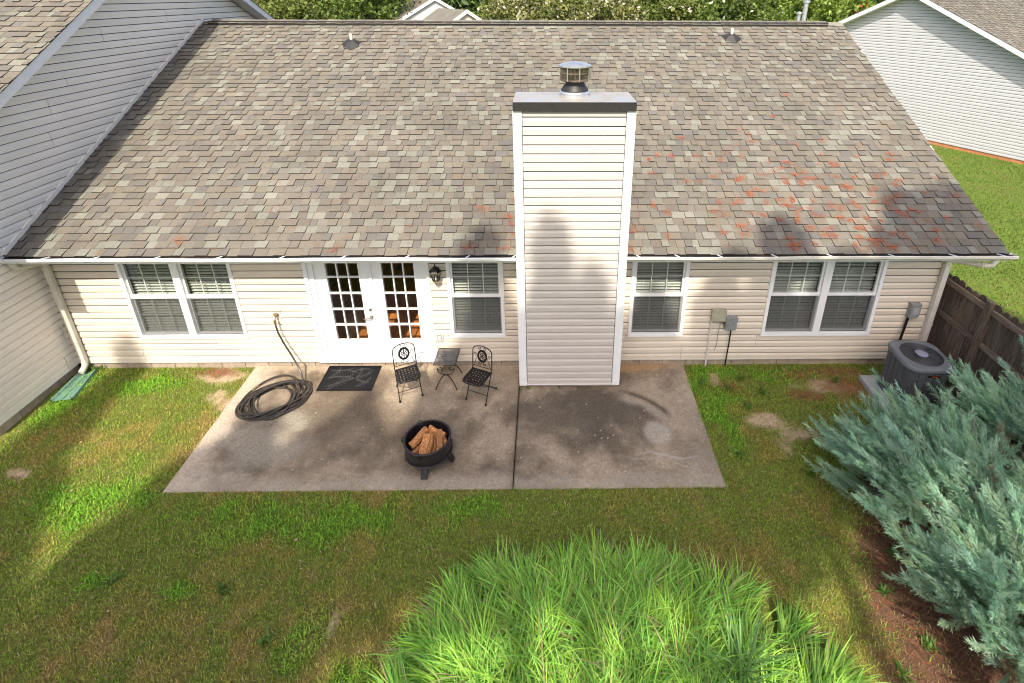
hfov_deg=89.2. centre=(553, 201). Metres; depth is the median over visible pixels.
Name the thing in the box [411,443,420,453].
firewood log
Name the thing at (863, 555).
bed pine needles
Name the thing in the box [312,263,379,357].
door
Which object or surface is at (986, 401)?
juniper
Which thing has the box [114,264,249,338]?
window
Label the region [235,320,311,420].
garden hose
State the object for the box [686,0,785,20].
leafy tree
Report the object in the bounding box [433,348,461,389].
side table
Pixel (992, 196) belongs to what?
side lawn grass
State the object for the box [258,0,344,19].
leafy tree
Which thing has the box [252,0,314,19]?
leafy tree
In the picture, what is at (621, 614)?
grass mound
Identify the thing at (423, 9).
house
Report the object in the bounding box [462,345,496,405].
bistro chair
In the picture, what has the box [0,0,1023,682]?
ground
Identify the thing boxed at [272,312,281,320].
hose spigot
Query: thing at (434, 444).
firewood log
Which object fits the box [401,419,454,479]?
fire pit
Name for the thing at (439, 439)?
firewood log
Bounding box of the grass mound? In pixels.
[357,518,892,682]
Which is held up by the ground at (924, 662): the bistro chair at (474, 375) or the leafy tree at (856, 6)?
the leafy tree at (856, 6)
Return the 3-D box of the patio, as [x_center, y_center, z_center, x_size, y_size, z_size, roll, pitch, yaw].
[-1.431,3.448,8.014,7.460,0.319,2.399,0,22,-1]
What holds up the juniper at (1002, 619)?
on the ground at (924, 662)
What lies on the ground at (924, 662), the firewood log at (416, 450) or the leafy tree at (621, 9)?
the leafy tree at (621, 9)
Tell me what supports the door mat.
on the patio
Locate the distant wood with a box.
[295,0,884,19]
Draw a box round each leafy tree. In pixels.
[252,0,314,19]
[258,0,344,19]
[305,0,421,19]
[326,0,376,19]
[472,0,540,19]
[477,0,569,19]
[511,0,610,19]
[558,0,649,20]
[629,0,718,20]
[629,0,724,20]
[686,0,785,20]
[722,0,827,20]
[777,0,850,21]
[836,0,877,16]
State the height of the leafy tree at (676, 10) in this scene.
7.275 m
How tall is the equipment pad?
0.130 m
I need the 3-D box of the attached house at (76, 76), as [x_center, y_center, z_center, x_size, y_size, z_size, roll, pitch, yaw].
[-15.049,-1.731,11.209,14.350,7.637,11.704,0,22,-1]
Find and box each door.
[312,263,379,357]
[370,263,433,356]
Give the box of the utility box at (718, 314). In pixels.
[704,308,726,365]
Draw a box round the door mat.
[316,366,381,390]
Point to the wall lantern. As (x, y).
(434, 270)
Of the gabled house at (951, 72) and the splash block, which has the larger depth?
the gabled house at (951, 72)
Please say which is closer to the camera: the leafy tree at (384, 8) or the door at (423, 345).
the door at (423, 345)
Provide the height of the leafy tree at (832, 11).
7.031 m
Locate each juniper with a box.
[801,367,1023,570]
[877,459,1023,682]
[915,335,1023,506]
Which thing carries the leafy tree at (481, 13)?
on the ground at (924, 662)
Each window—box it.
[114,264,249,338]
[445,263,505,337]
[627,262,690,336]
[759,261,888,335]
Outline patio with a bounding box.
[163,363,725,492]
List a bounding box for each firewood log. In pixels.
[408,426,429,448]
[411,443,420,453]
[419,433,429,453]
[426,433,434,453]
[428,425,446,436]
[431,435,436,452]
[436,429,442,448]
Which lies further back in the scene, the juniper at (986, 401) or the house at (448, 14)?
the house at (448, 14)
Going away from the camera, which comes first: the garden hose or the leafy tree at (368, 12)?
the garden hose
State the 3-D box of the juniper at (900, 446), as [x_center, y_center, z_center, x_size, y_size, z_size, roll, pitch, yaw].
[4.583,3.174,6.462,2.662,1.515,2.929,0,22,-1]
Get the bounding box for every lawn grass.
[932,144,1023,345]
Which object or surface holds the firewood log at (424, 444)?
on the firewood log at (416, 450)
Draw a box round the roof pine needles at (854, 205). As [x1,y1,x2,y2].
[62,92,982,257]
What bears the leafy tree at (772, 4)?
on the ground at (924, 662)
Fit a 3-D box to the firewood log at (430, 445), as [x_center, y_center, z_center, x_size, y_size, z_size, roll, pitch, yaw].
[-1.687,3.325,7.098,0.083,0.063,0.278,6,50,-1]
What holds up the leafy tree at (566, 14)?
on the ground at (924, 662)
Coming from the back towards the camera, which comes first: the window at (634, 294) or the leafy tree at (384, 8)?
the leafy tree at (384, 8)
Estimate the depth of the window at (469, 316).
8.66 m
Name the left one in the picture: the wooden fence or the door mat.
the door mat
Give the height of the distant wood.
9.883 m
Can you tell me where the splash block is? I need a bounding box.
[50,369,96,402]
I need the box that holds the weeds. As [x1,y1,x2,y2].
[86,364,956,682]
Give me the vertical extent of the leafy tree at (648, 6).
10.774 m
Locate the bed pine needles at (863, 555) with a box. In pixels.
[189,363,1018,682]
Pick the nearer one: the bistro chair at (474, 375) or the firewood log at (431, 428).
the firewood log at (431, 428)
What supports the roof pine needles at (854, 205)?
on the house at (552, 134)
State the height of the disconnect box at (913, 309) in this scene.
1.049 m
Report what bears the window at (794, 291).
in the house at (552, 134)
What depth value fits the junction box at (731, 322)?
8.70 m
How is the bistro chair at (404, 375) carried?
on the patio
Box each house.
[0,0,274,435]
[0,0,1018,385]
[377,0,454,19]
[423,8,481,19]
[838,0,1023,164]
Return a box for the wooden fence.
[927,273,1023,462]
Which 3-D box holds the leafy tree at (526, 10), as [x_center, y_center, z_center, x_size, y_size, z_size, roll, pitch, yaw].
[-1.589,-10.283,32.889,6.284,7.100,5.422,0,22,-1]
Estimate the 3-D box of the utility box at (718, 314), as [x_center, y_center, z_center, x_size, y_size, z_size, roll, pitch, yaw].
[2.771,2.348,8.860,0.250,1.215,0.090,0,22,-1]
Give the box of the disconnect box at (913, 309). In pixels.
[899,302,921,339]
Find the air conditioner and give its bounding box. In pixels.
[876,340,955,411]
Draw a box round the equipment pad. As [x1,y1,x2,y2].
[858,375,929,421]
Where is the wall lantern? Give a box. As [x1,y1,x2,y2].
[429,263,441,286]
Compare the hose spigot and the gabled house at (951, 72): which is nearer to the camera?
the hose spigot
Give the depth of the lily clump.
4.73 m
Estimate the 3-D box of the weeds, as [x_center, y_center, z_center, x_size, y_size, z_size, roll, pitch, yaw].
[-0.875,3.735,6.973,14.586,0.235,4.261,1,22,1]
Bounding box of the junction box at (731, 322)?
[724,315,738,365]
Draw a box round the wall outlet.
[435,333,443,340]
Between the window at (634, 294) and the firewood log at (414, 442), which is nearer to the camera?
the firewood log at (414, 442)
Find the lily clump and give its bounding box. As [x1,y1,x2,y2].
[662,584,801,682]
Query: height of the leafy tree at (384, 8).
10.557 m
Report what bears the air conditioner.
on the equipment pad
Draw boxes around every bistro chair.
[392,342,423,402]
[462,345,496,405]
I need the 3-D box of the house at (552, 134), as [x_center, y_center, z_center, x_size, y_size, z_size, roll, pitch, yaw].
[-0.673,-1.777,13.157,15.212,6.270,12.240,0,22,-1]
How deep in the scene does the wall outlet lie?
8.79 m

